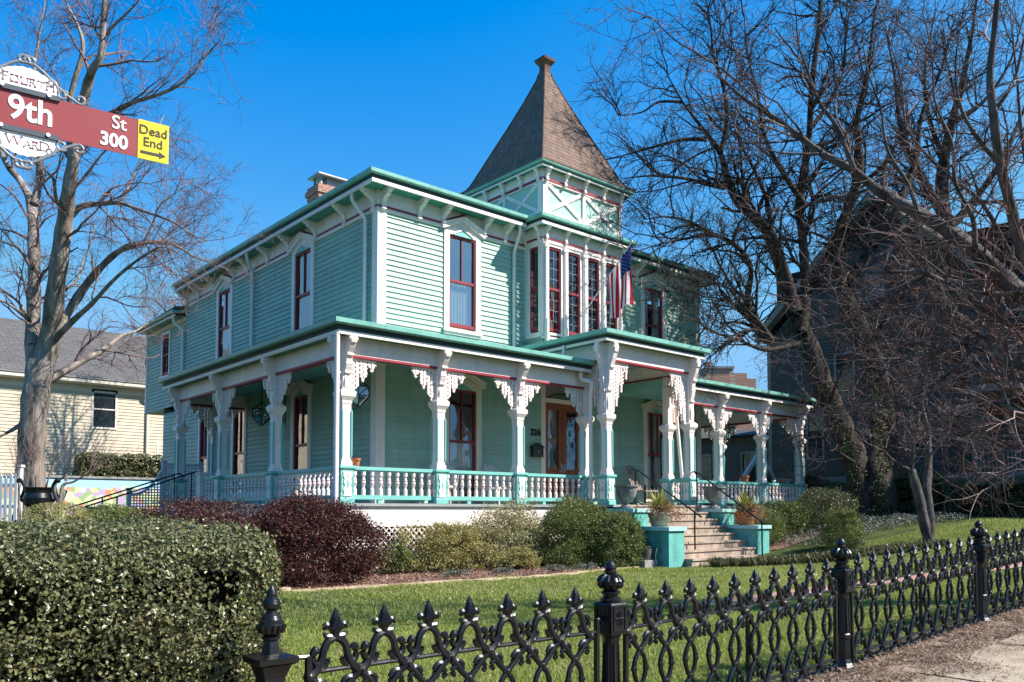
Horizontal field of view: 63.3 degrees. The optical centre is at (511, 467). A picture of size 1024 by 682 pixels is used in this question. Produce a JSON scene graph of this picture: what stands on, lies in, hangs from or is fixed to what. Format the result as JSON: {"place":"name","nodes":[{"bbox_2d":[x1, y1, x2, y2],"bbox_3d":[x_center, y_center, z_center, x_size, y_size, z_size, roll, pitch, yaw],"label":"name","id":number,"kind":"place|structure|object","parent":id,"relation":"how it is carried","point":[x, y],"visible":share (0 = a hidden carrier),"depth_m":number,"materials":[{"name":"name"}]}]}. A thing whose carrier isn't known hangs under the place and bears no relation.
{"place":"outdoors","nodes":[
{"label":"outdoors","id":0,"kind":"place"},
{"bbox_2d":[0,516,1023,681],"bbox_3d":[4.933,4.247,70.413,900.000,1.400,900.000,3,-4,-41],"label":"ground","id":1,"kind":"structure","parent":0,"point":[798,548],"depth_m":13.43,"materials":[{"name":"green plant"}]},
{"bbox_2d":[0,465,24,520],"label":"picket gate","id":2,"kind":"structure","parent":1,"relation":"on","point":[9,506],"depth_m":16.50,"materials":[{"name":"white paint"}]},
{"bbox_2d":[16,478,60,522],"bbox_3d":[-8.112,0.644,14.207,0.584,0.952,0.516,3,-4,-41],"label":"garden urn","id":3,"kind":"object","parent":1,"relation":"on","point":[30,496],"visible":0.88,"depth_m":14.07,"materials":[{"name":"black metal"}]},
{"bbox_2d":[17,493,93,522],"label":"shrub","id":4,"kind":"object","parent":1,"relation":"on","point":[47,506],"visible":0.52,"depth_m":12.01,"materials":[{"name":"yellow plant"}]},
{"bbox_2d":[1,420,133,521],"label":"pollarded tree","id":5,"kind":"object","parent":1,"relation":"on","point":[60,497],"visible":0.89,"depth_m":15.18,"materials":[{"name":"brown plant"}]},
{"bbox_2d":[0,474,159,520],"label":"mural wall","id":6,"kind":"structure","parent":1,"relation":"on","point":[84,489],"depth_m":38.39,"materials":[{"name":"multicoloured paint"}]},
{"bbox_2d":[0,317,163,475],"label":"yellow house","id":7,"kind":"structure","parent":1,"relation":"on","point":[104,407],"depth_m":43.24,"materials":[{"name":"beige wood"}]},
{"bbox_2d":[91,389,117,429],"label":"window","id":8,"kind":"structure","parent":7,"relation":"in","point":[104,406],"depth_m":43.36,"materials":[{"name":"white paint"}]},
{"bbox_2d":[0,54,168,169],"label":"street sign","id":9,"kind":"object","parent":1,"relation":"on","point":[39,116],"visible":1,"depth_m":4.36,"materials":[{"name":"red metal"}]},
{"bbox_2d":[61,503,162,524],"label":"shrub","id":10,"kind":"object","parent":1,"relation":"on","point":[116,511],"visible":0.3,"depth_m":15.18,"materials":[{"name":"green plant"}]},
{"bbox_2d":[69,447,162,477],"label":"clipped hedge","id":11,"kind":"object","parent":1,"relation":"on","point":[142,465],"visible":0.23,"depth_m":39.87,"materials":[{"name":"green plant"}]},
{"bbox_2d":[0,0,281,518],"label":"bare elm","id":12,"kind":"object","parent":1,"relation":"on","point":[42,342],"visible":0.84,"depth_m":17.65,"materials":[{"name":"grey plant"}]},
{"bbox_2d":[0,503,290,681],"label":"clipped hedge","id":13,"kind":"object","parent":1,"relation":"on","point":[109,601],"visible":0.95,"depth_m":3.32,"materials":[{"name":"green plant"}]},
{"bbox_2d":[93,239,223,360],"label":"backyard tree","id":14,"kind":"object","parent":1,"relation":"on","point":[168,304],"visible":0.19,"depth_m":40.83,"materials":[{"name":"brown plant"}]},
{"bbox_2d":[120,489,303,563],"bbox_3d":[-5.756,1.215,15.505,4.027,1.626,3.377,3,-4,-41],"label":"shrub","id":15,"kind":"object","parent":1,"relation":"on","point":[191,506],"visible":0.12,"depth_m":15.44,"materials":[{"name":"purple plant"}]},
{"bbox_2d":[242,586,299,681],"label":"fence post","id":16,"kind":"object","parent":1,"relation":"on","point":[271,662],"visible":1,"depth_m":3.33,"materials":[{"name":"black metal"}]},
{"bbox_2d":[242,567,640,591],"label":"weed tufts","id":17,"kind":"object","parent":1,"relation":"on","point":[462,580],"visible":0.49,"depth_m":15.40,"materials":[{"name":"green plant"}]},
{"bbox_2d":[297,586,604,681],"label":"iron fence","id":18,"kind":"object","parent":1,"relation":"on","point":[335,625],"visible":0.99,"depth_m":3.98,"materials":[{"name":"black metal"}]},
{"bbox_2d":[135,54,815,570],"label":"victorian house","id":19,"kind":"structure","parent":1,"relation":"on","point":[463,336],"depth_m":22.77,"materials":[{"name":"green wood"}]},
{"bbox_2d":[52,473,184,512],"bbox_3d":[-10.737,0.932,22.847,3.408,1.702,0.044,3,-4,-41],"label":"stair handrail","id":20,"kind":"object","parent":19,"relation":"attached to","point":[102,497],"visible":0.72,"depth_m":23.08,"materials":[{"name":"black metal"}]},
{"bbox_2d":[66,471,197,513],"bbox_3d":[-9.851,0.879,21.829,3.408,1.702,0.044,3,-4,-41],"label":"stair handrail","id":21,"kind":"object","parent":19,"relation":"attached to","point":[191,473],"visible":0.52,"depth_m":21.94,"materials":[{"name":"black metal"}]},
{"bbox_2d":[125,460,203,514],"bbox_3d":[-10.745,0.848,25.750,2.300,2.170,0.160,3,-4,-41],"label":"lattice screen","id":22,"kind":"object","parent":19,"relation":"attached to","point":[162,473],"visible":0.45,"depth_m":25.66,"materials":[{"name":"white paint"}]},
{"bbox_2d":[159,330,170,378],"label":"window","id":23,"kind":"structure","parent":19,"relation":"in","point":[163,374],"depth_m":31.92,"materials":[{"name":"white paint"}]},
{"bbox_2d":[195,408,210,471],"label":"window","id":24,"kind":"structure","parent":19,"relation":"in","point":[200,425],"depth_m":28.85,"materials":[{"name":"white paint"}]},
{"bbox_2d":[212,274,233,358],"bbox_3d":[-9.532,-4.819,27.603,0.335,3.220,1.500,3,-4,-41],"label":"window","id":25,"kind":"structure","parent":19,"relation":"in","point":[227,328],"depth_m":27.81,"materials":[{"name":"white paint"}]},
{"bbox_2d":[230,405,247,503],"bbox_3d":[-8.623,-0.411,26.381,0.265,3.090,1.190,3,-4,-41],"label":"window","id":26,"kind":"structure","parent":19,"relation":"in","point":[241,453],"depth_m":26.59,"materials":[{"name":"white paint"}]},
{"bbox_2d":[252,381,269,425],"bbox_3d":[-6.865,-1.794,22.776,0.561,1.260,0.490,3,-4,-41],"label":"porch lantern","id":27,"kind":"object","parent":19,"relation":"hanging from","point":[254,410],"visible":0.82,"depth_m":22.74,"materials":[{"name":"black metal"}]},
{"bbox_2d":[286,380,313,500],"bbox_3d":[-5.871,-0.792,23.178,0.335,3.520,1.380,3,-4,-41],"label":"window","id":28,"kind":"structure","parent":19,"relation":"in","point":[302,389],"depth_m":23.39,"materials":[{"name":"white paint"}]},
{"bbox_2d":[287,232,314,331],"bbox_3d":[-5.868,-5.037,23.394,0.335,3.220,1.490,3,-4,-41],"label":"window","id":29,"kind":"structure","parent":19,"relation":"in","point":[306,253],"depth_m":23.57,"materials":[{"name":"white paint"}]},
{"bbox_2d":[351,361,369,406],"bbox_3d":[-3.446,-2.007,18.665,0.561,1.260,0.490,3,-4,-41],"label":"porch lantern","id":30,"kind":"object","parent":19,"relation":"hanging from","point":[367,397],"visible":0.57,"depth_m":18.58,"materials":[{"name":"black metal"}]},
{"bbox_2d":[428,463,459,503],"bbox_3d":[-1.674,0.364,20.466,0.832,1.077,0.758,2,-3,-29],"label":"wicker chair","id":31,"kind":"object","parent":19,"relation":"on","point":[449,467],"visible":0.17,"depth_m":20.73,"materials":[{"name":"white wicker"}]},
{"bbox_2d":[441,216,485,339],"bbox_3d":[-1.338,-5.092,22.142,1.410,3.200,0.335,3,-4,-41],"label":"window","id":32,"kind":"structure","parent":19,"relation":"in","point":[462,250],"depth_m":22.16,"materials":[{"name":"white paint"}]},
{"bbox_2d":[445,374,486,501],"bbox_3d":[-1.322,-0.847,21.936,1.430,3.500,0.335,3,-4,-41],"label":"window","id":33,"kind":"structure","parent":19,"relation":"in","point":[458,452],"depth_m":22.15,"materials":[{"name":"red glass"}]},
{"bbox_2d":[482,464,507,503],"bbox_3d":[-0.398,0.424,21.640,0.758,1.077,0.832,-2,-4,37],"label":"wicker chair","id":34,"kind":"object","parent":19,"relation":"on","point":[487,468],"visible":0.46,"depth_m":21.89,"materials":[{"name":"white wicker"}]},
{"bbox_2d":[527,242,540,336],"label":"bay window","id":35,"kind":"structure","parent":19,"relation":"in","point":[530,249],"depth_m":23.38,"materials":[{"name":"white paint"}]},
{"bbox_2d":[530,443,544,456],"bbox_3d":[0.711,-0.508,23.552,0.420,0.390,0.170,3,-4,-41],"label":"mailbox","id":36,"kind":"object","parent":19,"relation":"attached to","point":[536,449],"visible":1,"depth_m":23.48,"materials":[{"name":"black metal"}]},
{"bbox_2d":[548,243,562,337],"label":"bay window","id":37,"kind":"structure","parent":19,"relation":"in","point":[553,247],"depth_m":23.42,"materials":[{"name":"white paint"}]},
{"bbox_2d":[540,384,579,504],"bbox_3d":[1.500,-0.721,24.363,1.820,3.640,0.160,3,-4,-41],"label":"front door","id":38,"kind":"structure","parent":19,"relation":"in","point":[562,406],"depth_m":24.25,"materials":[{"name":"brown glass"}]},
{"bbox_2d":[567,248,581,335],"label":"window","id":39,"kind":"structure","parent":19,"relation":"in","point":[572,253],"depth_m":23.93,"materials":[{"name":"white paint"}]},
{"bbox_2d":[587,254,600,331],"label":"bay window","id":40,"kind":"structure","parent":19,"relation":"in","point":[591,258],"depth_m":24.47,"materials":[{"name":"white paint"}]},
{"bbox_2d":[582,240,633,320],"bbox_3d":[2.668,-5.183,23.408,1.759,2.138,0.281,-2,-4,35],"label":"house flag","id":41,"kind":"object","parent":19,"relation":"attached to","point":[620,288],"visible":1,"depth_m":23.14,"materials":[{"name":"multicoloured fabric"}]},
{"bbox_2d":[605,260,618,329],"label":"bay window","id":42,"kind":"structure","parent":19,"relation":"in","point":[611,264],"depth_m":24.87,"materials":[{"name":"white paint"}]},
{"bbox_2d":[623,465,657,504],"bbox_3d":[3.951,0.521,25.306,0.560,1.252,1.015,3,-4,-41],"label":"rocking chair","id":43,"kind":"object","parent":19,"relation":"on","point":[632,478],"visible":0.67,"depth_m":25.47,"materials":[{"name":"grey wood"}]},
{"bbox_2d":[641,400,662,503],"bbox_3d":[4.681,-0.577,27.148,1.400,3.500,0.335,3,-4,-41],"label":"window","id":44,"kind":"structure","parent":19,"relation":"in","point":[648,407],"depth_m":27.12,"materials":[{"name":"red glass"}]},
{"bbox_2d":[639,272,668,339],"bbox_3d":[4.636,-4.823,27.328,1.440,3.200,0.335,3,-4,-41],"label":"window","id":45,"kind":"structure","parent":19,"relation":"in","point":[644,313],"depth_m":27.43,"materials":[{"name":"white paint"}]},
{"bbox_2d":[274,520,863,588],"bbox_3d":[3.638,1.768,19.528,22.800,1.049,6.400,3,-4,-41],"label":"mulch bed","id":46,"kind":"object","parent":1,"relation":"on","point":[781,545],"visible":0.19,"depth_m":17.03,"materials":[{"name":"brown plant"}]},
{"bbox_2d":[141,501,284,569],"bbox_3d":[-5.035,1.210,13.975,2.484,1.306,1.992,3,-4,-41],"label":"shrub","id":47,"kind":"object","parent":46,"relation":"on","point":[200,516],"visible":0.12,"depth_m":13.76,"materials":[{"name":"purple plant"}]},
{"bbox_2d":[222,489,400,588],"bbox_3d":[-3.610,1.222,14.736,3.453,1.716,2.774,3,-4,-41],"label":"shrub","id":48,"kind":"object","parent":46,"relation":"on","point":[334,522],"visible":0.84,"depth_m":14.25,"materials":[{"name":"purple plant"}]},
{"bbox_2d":[365,536,420,575],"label":"shrub","id":49,"kind":"object","parent":46,"relation":"on","point":[402,553],"visible":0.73,"depth_m":16.72,"materials":[{"name":"green plant"}]},
{"bbox_2d":[391,515,503,573],"bbox_3d":[-1.510,1.622,17.735,2.624,1.232,1.782,3,-4,-41],"label":"shrub","id":50,"kind":"object","parent":46,"relation":"on","point":[444,536],"visible":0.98,"depth_m":17.50,"materials":[{"name":"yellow plant"}]},
{"bbox_2d":[265,562,629,589],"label":"mulch chips","id":51,"kind":"object","parent":46,"relation":"on","point":[432,573],"visible":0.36,"depth_m":16.21,"materials":[{"name":"brown wood"}]},
{"bbox_2d":[438,565,469,576],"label":"creeping plant","id":52,"kind":"object","parent":46,"relation":"on","point":[454,572],"visible":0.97,"depth_m":16.26,"materials":[{"name":"green plant"}]},
{"bbox_2d":[489,564,521,573],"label":"creeping plant","id":53,"kind":"object","parent":46,"relation":"on","point":[496,570],"visible":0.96,"depth_m":16.91,"materials":[{"name":"green plant"}]},
{"bbox_2d":[465,493,549,568],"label":"shrub","id":54,"kind":"object","parent":46,"relation":"on","point":[529,526],"visible":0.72,"depth_m":18.70,"materials":[{"name":"green plant"}]},
{"bbox_2d":[490,543,542,569],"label":"shrub","id":55,"kind":"object","parent":46,"relation":"on","point":[528,558],"visible":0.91,"depth_m":17.82,"materials":[{"name":"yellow plant"}]},
{"bbox_2d":[537,564,569,570],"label":"creeping plant","id":56,"kind":"object","parent":46,"relation":"on","point":[554,567],"visible":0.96,"depth_m":17.69,"materials":[{"name":"green plant"}]},
{"bbox_2d":[532,490,619,567],"bbox_3d":[1.549,1.424,19.491,2.752,1.814,1.994,3,-4,-41],"label":"shrub","id":57,"kind":"object","parent":46,"relation":"on","point":[579,515],"visible":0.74,"depth_m":19.01,"materials":[{"name":"green plant"}]},
{"bbox_2d":[569,561,600,569],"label":"creeping plant","id":58,"kind":"object","parent":46,"relation":"on","point":[581,565],"visible":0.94,"depth_m":18.17,"materials":[{"name":"green plant"}]},
{"bbox_2d":[584,509,649,567],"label":"shrub","id":59,"kind":"object","parent":46,"relation":"on","point":[618,533],"visible":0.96,"depth_m":18.92,"materials":[{"name":"green plant"}]},
{"bbox_2d":[734,506,789,544],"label":"shrub","id":60,"kind":"object","parent":46,"relation":"on","point":[779,526],"visible":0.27,"depth_m":22.92,"materials":[{"name":"green plant"}]},
{"bbox_2d":[757,497,824,534],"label":"shrub","id":61,"kind":"object","parent":46,"relation":"on","point":[792,511],"visible":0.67,"depth_m":24.06,"materials":[{"name":"green plant"}]},
{"bbox_2d":[794,485,862,526],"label":"shrub","id":62,"kind":"object","parent":46,"relation":"on","point":[824,498],"visible":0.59,"depth_m":24.71,"materials":[{"name":"green plant"}]},
{"bbox_2d":[594,555,626,681],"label":"fence post","id":63,"kind":"object","parent":1,"relation":"on","point":[610,606],"visible":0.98,"depth_m":4.64,"materials":[{"name":"black metal"}]},
{"bbox_2d":[632,559,657,567],"bbox_3d":[3.085,2.233,19.241,0.460,0.210,0.370,3,-4,-41],"label":"stone block","id":64,"kind":"object","parent":1,"relation":"on","point":[648,563],"depth_m":19.06,"materials":[{"name":"grey stone"}]},
{"bbox_2d":[639,542,652,559],"bbox_3d":[3.087,1.919,19.239,0.374,0.418,0.355,3,-4,-41],"label":"bucket","id":65,"kind":"object","parent":64,"relation":"on","point":[647,553],"visible":0.76,"depth_m":19.10,"materials":[{"name":"black metal"}]},
{"bbox_2d":[606,505,771,567],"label":"front steps","id":66,"kind":"structure","parent":1,"relation":"on","point":[719,533],"depth_m":20.93,"materials":[{"name":"beige stone"}]},
{"bbox_2d":[614,485,638,508],"bbox_3d":[2.823,0.713,20.491,0.620,0.575,0.620,3,-4,-41],"label":"stone urn","id":67,"kind":"object","parent":66,"relation":"on","point":[626,494],"visible":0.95,"depth_m":20.32,"materials":[{"name":"grey stone"}]},
{"bbox_2d":[639,486,687,526],"bbox_3d":[3.622,0.906,19.739,1.261,1.003,1.181,1,-3,-19],"label":"yucca planter","id":68,"kind":"object","parent":66,"relation":"on","point":[661,515],"visible":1,"depth_m":19.54,"materials":[{"name":"green plant"}]},
{"bbox_2d":[629,469,701,549],"bbox_3d":[3.807,1.077,20.819,0.044,2.202,2.293,3,-4,-41],"label":"stair handrail","id":69,"kind":"object","parent":66,"relation":"on","point":[658,485],"visible":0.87,"depth_m":20.55,"materials":[{"name":"black metal"}]},
{"bbox_2d":[702,487,725,508],"bbox_3d":[5.562,0.822,22.870,0.651,0.604,0.651,3,-4,-41],"label":"stone urn","id":70,"kind":"object","parent":66,"relation":"on","point":[714,496],"visible":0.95,"depth_m":22.69,"materials":[{"name":"grey stone"}]},
{"bbox_2d":[690,471,765,555],"bbox_3d":[5.675,1.239,22.017,0.044,2.402,2.364,3,-4,-41],"label":"stair handrail","id":71,"kind":"object","parent":66,"relation":"on","point":[758,519],"visible":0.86,"depth_m":21.94,"materials":[{"name":"black metal"}]},
{"bbox_2d":[727,489,771,524],"bbox_3d":[6.275,1.041,22.105,1.319,1.035,1.186,0,-3,-7],"label":"yucca planter","id":72,"kind":"object","parent":66,"relation":"on","point":[743,516],"visible":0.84,"depth_m":21.91,"materials":[{"name":"ceramic"}]},
{"bbox_2d":[706,557,724,567],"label":"lilyturf clump","id":73,"kind":"object","parent":1,"relation":"on","point":[714,560],"visible":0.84,"depth_m":19.07,"materials":[{"name":"green plant"}]},
{"bbox_2d":[700,361,755,432],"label":"brick building","id":74,"kind":"structure","parent":1,"relation":"on","point":[724,374],"depth_m":90.17,"materials":[{"name":"brown brick"}]},
{"bbox_2d":[623,557,839,681],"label":"iron fence","id":75,"kind":"object","parent":1,"relation":"on","point":[702,612],"visible":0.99,"depth_m":5.52,"materials":[{"name":"black metal"}]},
{"bbox_2d":[738,557,759,566],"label":"lilyturf clump","id":76,"kind":"object","parent":1,"relation":"on","point":[750,562],"visible":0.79,"depth_m":18.99,"materials":[{"name":"green plant"}]},
{"bbox_2d":[737,454,781,505],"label":"garden shed","id":77,"kind":"structure","parent":1,"relation":"on","point":[750,471],"depth_m":33.00,"materials":[{"name":"blue"}]},
{"bbox_2d":[556,0,1023,535],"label":"bare maple","id":78,"kind":"object","parent":1,"relation":"on","point":[994,270],"visible":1,"depth_m":9.94,"materials":[{"name":"brown plant"}]},
{"bbox_2d":[562,0,1023,519],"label":"bare oak","id":79,"kind":"object","parent":1,"relation":"on","point":[772,245],"visible":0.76,"depth_m":26.59,"materials":[{"name":"brown plant"}]},
{"bbox_2d":[817,371,898,515],"bbox_3d":[11.137,-0.727,26.699,2.658,4.751,1.055,0,-3,1],"label":"ivy","id":80,"kind":"object","parent":79,"relation":"attached to","point":[845,437],"visible":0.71,"depth_m":26.63,"materials":[{"name":"green plant"}]},
{"bbox_2d":[785,473,830,511],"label":"shrub","id":81,"kind":"object","parent":1,"relation":"on","point":[810,480],"visible":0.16,"depth_m":29.70,"materials":[{"name":"green plant"}]},
{"bbox_2d":[801,553,820,563],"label":"lilyturf clump","id":82,"kind":"object","parent":1,"relation":"on","point":[812,558],"visible":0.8,"depth_m":19.07,"materials":[{"name":"green plant"}]},
{"bbox_2d":[794,475,846,507],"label":"shrub","id":83,"kind":"object","parent":1,"relation":"on","point":[829,482],"visible":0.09,"depth_m":31.40,"materials":[{"name":"green plant"}]},
{"bbox_2d":[830,534,854,671],"bbox_3d":[2.550,1.058,6.410,0.170,1.110,0.170,3,-4,-41],"label":"fence post","id":84,"kind":"object","parent":1,"relation":"on","point":[842,570],"visible":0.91,"depth_m":6.37,"materials":[{"name":"black metal"}]},
{"bbox_2d":[817,505,868,548],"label":"shrub","id":85,"kind":"object","parent":1,"relation":"on","point":[843,519],"visible":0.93,"depth_m":21.28,"materials":[{"name":"green plant"}]},
{"bbox_2d":[701,192,1023,512],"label":"dark house","id":86,"kind":"structure","parent":1,"relation":"on","point":[740,451],"depth_m":32.92,"materials":[{"name":"grey wood"}]},
{"bbox_2d":[701,454,711,486],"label":"window","id":87,"kind":"structure","parent":86,"relation":"in","point":[706,459],"depth_m":40.88,"materials":[{"name":"grey glass"}]},
{"bbox_2d":[741,451,755,475],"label":"window","id":88,"kind":"structure","parent":86,"relation":"in","point":[746,457],"depth_m":39.22,"materials":[{"name":"grey glass"}]},
{"bbox_2d":[805,413,824,460],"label":"window","id":89,"kind":"structure","parent":86,"relation":"in","point":[819,446],"depth_m":34.46,"materials":[{"name":"black glass"}]},
{"bbox_2d":[834,351,855,403],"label":"window","id":90,"kind":"structure","parent":86,"relation":"in","point":[839,365],"depth_m":33.56,"materials":[{"name":"black glass"}]},
{"bbox_2d":[865,263,884,300],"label":"window","id":91,"kind":"structure","parent":86,"relation":"in","point":[882,287],"depth_m":32.77,"materials":[{"name":"grey glass"}]},
{"bbox_2d":[908,406,931,457],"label":"window","id":92,"kind":"structure","parent":86,"relation":"in","point":[923,455],"depth_m":31.24,"materials":[{"name":"grey glass"}]},
{"bbox_2d":[948,333,973,391],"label":"window","id":93,"kind":"structure","parent":86,"relation":"in","point":[951,342],"depth_m":30.22,"materials":[{"name":"black glass"}]},
{"bbox_2d":[769,511,967,546],"bbox_3d":[10.995,1.838,26.535,10.559,1.026,6.358,3,-4,-41],"label":"ground cover","id":94,"kind":"object","parent":1,"relation":"on","point":[901,515],"visible":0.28,"depth_m":23.94,"materials":[{"name":"green plant"}]},
{"bbox_2d":[793,606,1023,681],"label":"verge","id":95,"kind":"structure","parent":1,"relation":"on","point":[914,667],"depth_m":6.90,"materials":[{"name":"brown soil"}]},
{"bbox_2d":[769,604,1023,681],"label":"pine straw","id":96,"kind":"object","parent":95,"relation":"on","point":[978,628],"visible":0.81,"depth_m":6.60,"materials":[{"name":"brown plant"}]},
{"bbox_2d":[849,535,978,663],"bbox_3d":[3.592,1.134,7.312,2.707,1.041,0.068,3,-4,-41],"label":"iron fence","id":97,"kind":"object","parent":1,"relation":"on","point":[880,578],"visible":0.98,"depth_m":7.22,"materials":[{"name":"black metal"}]},
{"bbox_2d":[842,350,985,540],"bbox_3d":[9.906,-0.540,20.575,3.440,5.198,2.107,0,-3,-5],"label":"crape myrtle","id":98,"kind":"object","parent":1,"relation":"on","point":[923,500],"visible":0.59,"depth_m":20.57,"materials":[{"name":"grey plant"}]},
{"bbox_2d":[894,469,949,515],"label":"clipped hedge","id":99,"kind":"object","parent":1,"relation":"on","point":[905,500],"visible":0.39,"depth_m":27.47,"materials":[{"name":"green plant"}]},
{"bbox_2d":[840,0,1023,226],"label":"bare tree","id":100,"kind":"object","parent":1,"relation":"on","point":[943,164],"visible":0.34,"depth_m":35.99,"materials":[{"name":"grey plant"}]},
{"bbox_2d":[970,520,990,623],"bbox_3d":[4.633,1.036,8.225,0.170,1.110,0.170,3,-4,-41],"label":"fence post","id":101,"kind":"object","parent":1,"relation":"on","point":[978,532],"visible":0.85,"depth_m":8.18,"materials":[{"name":"black metal"}]},
{"bbox_2d":[941,475,1023,517],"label":"clipped hedge","id":102,"kind":"object","parent":1,"relation":"on","point":[1015,495],"visible":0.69,"depth_m":26.07,"materials":[{"name":"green plant"}]},
{"bbox_2d":[985,527,1023,618],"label":"iron fence","id":103,"kind":"object","parent":1,"relation":"on","point":[1007,547],"visible":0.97,"depth_m":8.66,"materials":[{"name":"black metal"}]},
{"bbox_2d":[0,0,1023,389],"label":"sky","id":104,"kind":"structure","parent":0,"point":[424,91],"materials":[{"name":"blue"}]},
{"bbox_2d":[289,536,1023,681],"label":"lawn leaves","id":105,"kind":"object","parent":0,"point":[337,651],"visible":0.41,"depth_m":11.43,"materials":[{"name":"brown plant"}]},
{"bbox_2d":[711,562,1021,604],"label":"brick walk","id":106,"kind":"structure","parent":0,"point":[734,600],"depth_m":11.60,"materials":[{"name":"red brick"}]},
{"bbox_2d":[898,632,1023,681],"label":"sidewalk","id":107,"kind":"structure","parent":0,"point":[1005,656],"depth_m":6.28,"materials":[{"name":"concrete"}]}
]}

